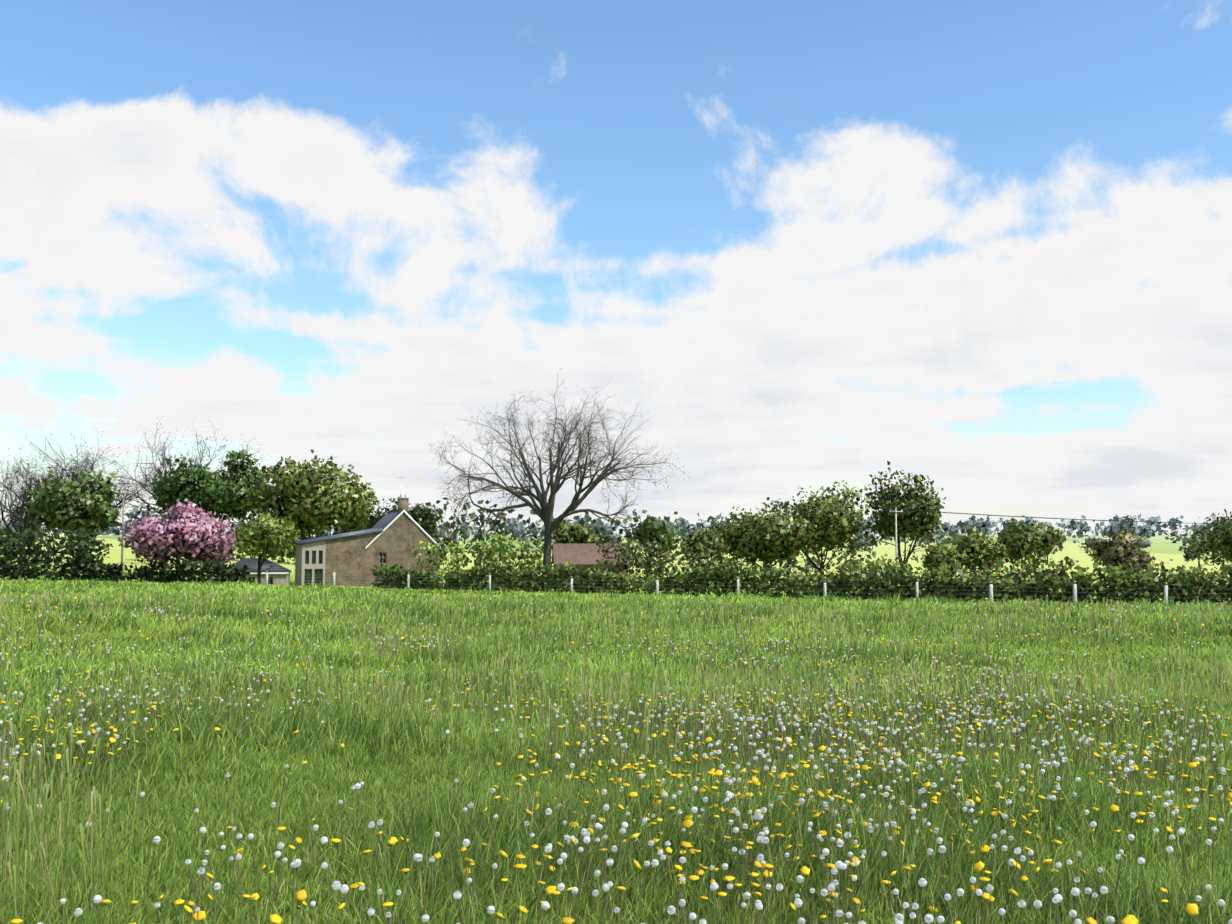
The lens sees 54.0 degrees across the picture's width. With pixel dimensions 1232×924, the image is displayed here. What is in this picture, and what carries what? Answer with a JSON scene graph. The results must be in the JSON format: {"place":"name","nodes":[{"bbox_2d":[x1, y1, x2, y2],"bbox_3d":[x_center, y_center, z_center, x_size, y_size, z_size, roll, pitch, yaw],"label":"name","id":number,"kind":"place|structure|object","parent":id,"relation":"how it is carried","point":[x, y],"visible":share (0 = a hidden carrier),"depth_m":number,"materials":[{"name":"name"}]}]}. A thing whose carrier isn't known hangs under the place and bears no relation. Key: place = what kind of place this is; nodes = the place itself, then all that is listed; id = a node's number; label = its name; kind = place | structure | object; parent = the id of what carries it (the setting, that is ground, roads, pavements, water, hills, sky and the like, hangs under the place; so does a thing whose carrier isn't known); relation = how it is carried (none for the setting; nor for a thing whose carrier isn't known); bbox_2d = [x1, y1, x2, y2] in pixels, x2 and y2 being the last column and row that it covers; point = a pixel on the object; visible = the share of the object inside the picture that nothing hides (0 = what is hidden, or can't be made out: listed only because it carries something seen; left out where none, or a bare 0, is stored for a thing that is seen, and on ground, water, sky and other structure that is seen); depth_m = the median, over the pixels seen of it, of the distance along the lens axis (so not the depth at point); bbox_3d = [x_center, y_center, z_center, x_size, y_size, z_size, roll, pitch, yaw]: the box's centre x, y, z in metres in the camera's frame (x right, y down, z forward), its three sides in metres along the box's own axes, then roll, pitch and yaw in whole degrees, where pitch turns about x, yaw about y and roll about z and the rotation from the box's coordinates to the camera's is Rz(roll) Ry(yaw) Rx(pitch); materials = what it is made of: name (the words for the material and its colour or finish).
{"place":"outdoors","nodes":[
{"label":"outdoors","id":0,"kind":"place"},
{"bbox_2d":[0,533,1231,923],"bbox_3d":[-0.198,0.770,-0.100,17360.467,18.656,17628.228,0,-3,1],"label":"ground","id":1,"kind":"structure","parent":0,"point":[1160,549],"depth_m":21.47,"materials":[{"name":"green plant"}]},
{"bbox_2d":[0,448,73,566],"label":"bare tree","id":2,"kind":"object","parent":1,"relation":"on","point":[20,509],"visible":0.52,"depth_m":176.69,"materials":[{"name":"grey plant"}]},
{"bbox_2d":[0,522,109,580],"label":"bushes","id":3,"kind":"object","parent":1,"relation":"on","point":[9,555],"visible":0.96,"depth_m":126.98,"materials":[{"name":"green plant"}]},
{"bbox_2d":[0,527,112,579],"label":"scrub belt","id":4,"kind":"object","parent":1,"relation":"on","point":[105,546],"visible":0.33,"depth_m":141.31,"materials":[{"name":"green plant"}]},
{"bbox_2d":[23,467,121,563],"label":"green tree","id":5,"kind":"object","parent":1,"relation":"on","point":[60,504],"visible":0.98,"depth_m":156.31,"materials":[{"name":"green plant"}]},
{"bbox_2d":[8,427,162,573],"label":"bare tree","id":6,"kind":"object","parent":1,"relation":"on","point":[82,466],"visible":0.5,"depth_m":171.80,"materials":[{"name":"grey plant"}]},
{"bbox_2d":[116,490,129,574],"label":"pole","id":7,"kind":"object","parent":1,"relation":"on","point":[123,493],"visible":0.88,"depth_m":130.91,"materials":[{"name":"brown wood"}]},
{"bbox_2d":[86,559,252,583],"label":"garden hedge","id":8,"kind":"object","parent":1,"relation":"on","point":[114,571],"visible":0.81,"depth_m":124.10,"materials":[{"name":"green plant"}]},
{"bbox_2d":[117,498,242,578],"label":"cherry tree","id":9,"kind":"object","parent":1,"relation":"on","point":[191,534],"visible":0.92,"depth_m":125.31,"materials":[{"name":"pink plant"}]},
{"bbox_2d":[92,413,271,575],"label":"bare tree","id":10,"kind":"object","parent":1,"relation":"on","point":[164,469],"visible":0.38,"depth_m":181.55,"materials":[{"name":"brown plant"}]},
{"bbox_2d":[145,449,272,567],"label":"dark green tree","id":11,"kind":"object","parent":1,"relation":"on","point":[209,491],"visible":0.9,"depth_m":163.96,"materials":[{"name":"green plant"}]},
{"bbox_2d":[224,558,291,585],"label":"outbuilding","id":12,"kind":"structure","parent":1,"relation":"on","point":[278,574],"depth_m":152.90,"materials":[{"name":"stone"}]},
{"bbox_2d":[231,513,300,584],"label":"tree","id":13,"kind":"object","parent":1,"relation":"on","point":[272,538],"visible":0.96,"depth_m":139.59,"materials":[{"name":"green plant"}]},
{"bbox_2d":[243,449,382,539],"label":"tree","id":14,"kind":"object","parent":1,"relation":"on","point":[305,499],"visible":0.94,"depth_m":158.80,"materials":[{"name":"green plant"}]},
{"bbox_2d":[293,477,440,586],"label":"farmhouse","id":15,"kind":"object","parent":1,"relation":"on","point":[391,537],"visible":0.83,"depth_m":133.88,"materials":[{"name":"stone"}]},
{"bbox_2d":[360,498,455,547],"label":"tree","id":16,"kind":"object","parent":1,"relation":"on","point":[421,517],"visible":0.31,"depth_m":176.88,"materials":[{"name":"green plant"}]},
{"bbox_2d":[411,533,543,588],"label":"shrubs","id":17,"kind":"object","parent":1,"relation":"on","point":[503,548],"visible":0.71,"depth_m":125.98,"materials":[{"name":"green plant"}]},
{"bbox_2d":[484,510,485,565],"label":"telegraph pole","id":18,"kind":"object","parent":1,"relation":"on","point":[485,531],"visible":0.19,"depth_m":142.06,"materials":[{"name":"white paint"}]},
{"bbox_2d":[209,497,879,576],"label":"shrubs","id":19,"kind":"object","parent":1,"relation":"on","point":[588,518],"visible":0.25,"depth_m":261.33,"materials":[{"name":"green plant"}]},
{"bbox_2d":[427,368,688,591],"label":"bare ash tree","id":20,"kind":"object","parent":1,"relation":"on","point":[544,512],"visible":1,"depth_m":103.58,"materials":[{"name":"grey plant"}]},
{"bbox_2d":[552,518,598,543],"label":"tree","id":21,"kind":"object","parent":1,"relation":"on","point":[565,532],"visible":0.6,"depth_m":212.74,"materials":[{"name":"green plant"}]},
{"bbox_2d":[552,543,629,586],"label":"barn","id":22,"kind":"structure","parent":1,"relation":"on","point":[583,555],"depth_m":153.16,"materials":[{"name":"stone"}]},
{"bbox_2d":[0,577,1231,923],"bbox_3d":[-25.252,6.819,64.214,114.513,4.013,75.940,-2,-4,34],"label":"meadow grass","id":23,"kind":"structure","parent":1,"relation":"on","point":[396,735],"depth_m":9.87,"materials":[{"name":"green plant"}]},
{"bbox_2d":[0,590,1231,923],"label":"dandelions","id":24,"kind":"object","parent":1,"relation":"on","point":[786,744],"visible":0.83,"depth_m":8.68,"materials":[{"name":"white plant"}]},
{"bbox_2d":[0,502,1231,566],"bbox_3d":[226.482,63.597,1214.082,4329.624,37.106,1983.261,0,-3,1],"label":"treeline","id":25,"kind":"object","parent":1,"relation":"on","point":[1120,524],"visible":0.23,"depth_m":432.68,"materials":[{"name":"green plant"}]},
{"bbox_2d":[6,513,1226,537],"bbox_3d":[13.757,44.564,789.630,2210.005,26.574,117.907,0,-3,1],"label":"horizon treeline","id":26,"kind":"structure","parent":1,"relation":"on","point":[997,529],"depth_m":826.40,"materials":[{"name":"green plant"}]},
{"bbox_2d":[44,515,1192,542],"bbox_3d":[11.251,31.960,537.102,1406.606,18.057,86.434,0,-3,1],"label":"horizon treeline","id":27,"kind":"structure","parent":1,"relation":"on","point":[960,524],"depth_m":564.61,"materials":[{"name":"green plant"}]},
{"bbox_2d":[632,515,680,572],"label":"tree","id":28,"kind":"object","parent":1,"relation":"on","point":[651,526],"visible":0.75,"depth_m":202.76,"materials":[{"name":"green plant"}]},
{"bbox_2d":[593,538,744,590],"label":"shrubs","id":29,"kind":"object","parent":1,"relation":"on","point":[639,546],"visible":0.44,"depth_m":122.49,"materials":[{"name":"green plant"}]},
{"bbox_2d":[675,524,729,570],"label":"tree","id":30,"kind":"object","parent":1,"relation":"on","point":[705,541],"visible":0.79,"depth_m":158.47,"materials":[{"name":"green plant"}]},
{"bbox_2d":[266,572,1231,604],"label":"fence posts","id":31,"kind":"object","parent":1,"relation":"on","point":[991,590],"visible":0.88,"depth_m":83.30,"materials":[{"name":"wood"}]},
{"bbox_2d":[712,506,816,581],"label":"tree","id":32,"kind":"object","parent":1,"relation":"on","point":[762,539],"visible":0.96,"depth_m":162.13,"materials":[{"name":"green plant"}]},
{"bbox_2d":[368,556,1231,605],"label":"hedge fence","id":33,"kind":"object","parent":1,"relation":"on","point":[865,586],"visible":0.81,"depth_m":84.62,"materials":[{"name":"green plant"}]},
{"bbox_2d":[760,480,871,582],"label":"tree","id":34,"kind":"object","parent":1,"relation":"on","point":[828,519],"visible":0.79,"depth_m":170.55,"materials":[{"name":"green plant"}]},
{"bbox_2d":[859,461,947,567],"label":"tree","id":35,"kind":"object","parent":1,"relation":"on","point":[911,524],"visible":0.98,"depth_m":168.04,"materials":[{"name":"green plant"}]},
{"bbox_2d":[595,544,1227,593],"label":"scrub belt","id":36,"kind":"object","parent":1,"relation":"on","point":[933,563],"visible":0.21,"depth_m":138.48,"materials":[{"name":"green plant"}]},
{"bbox_2d":[636,563,1231,588],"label":"scrub belt","id":37,"kind":"object","parent":1,"relation":"on","point":[783,567],"visible":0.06,"depth_m":202.73,"materials":[{"name":"green plant"}]},
{"bbox_2d":[921,541,966,572],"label":"bush","id":38,"kind":"object","parent":1,"relation":"on","point":[950,551],"visible":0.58,"depth_m":182.37,"materials":[{"name":"green plant"}]},
{"bbox_2d":[941,526,1009,573],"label":"tree","id":39,"kind":"object","parent":1,"relation":"on","point":[971,546],"visible":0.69,"depth_m":197.70,"materials":[{"name":"green plant"}]},
{"bbox_2d":[994,518,1068,574],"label":"tree","id":40,"kind":"object","parent":1,"relation":"on","point":[1020,542],"visible":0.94,"depth_m":217.32,"materials":[{"name":"green plant"}]},
{"bbox_2d":[839,553,1231,605],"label":"scrub hedge","id":41,"kind":"object","parent":1,"relation":"on","point":[1226,568],"visible":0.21,"depth_m":78.65,"materials":[{"name":"green plant"}]},
{"bbox_2d":[889,508,1218,566],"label":"power pole","id":42,"kind":"object","parent":1,"relation":"on","point":[895,509],"visible":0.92,"depth_m":138.15,"materials":[{"name":"white paint"}]},
{"bbox_2d":[1078,529,1149,571],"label":"tree","id":43,"kind":"object","parent":1,"relation":"on","point":[1120,540],"visible":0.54,"depth_m":221.75,"materials":[{"name":"green plant"}]},
{"bbox_2d":[1101,545,1155,576],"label":"bush","id":44,"kind":"object","parent":1,"relation":"on","point":[1112,558],"visible":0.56,"depth_m":154.62,"materials":[{"name":"green plant"}]},
{"bbox_2d":[1183,509,1231,566],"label":"tree","id":45,"kind":"object","parent":1,"relation":"on","point":[1220,534],"visible":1,"depth_m":149.14,"materials":[{"name":"green plant"}]},
{"bbox_2d":[0,0,1231,532],"label":"sky","id":46,"kind":"structure","parent":0,"point":[982,249],"materials":[{"name":"white"}]}
]}

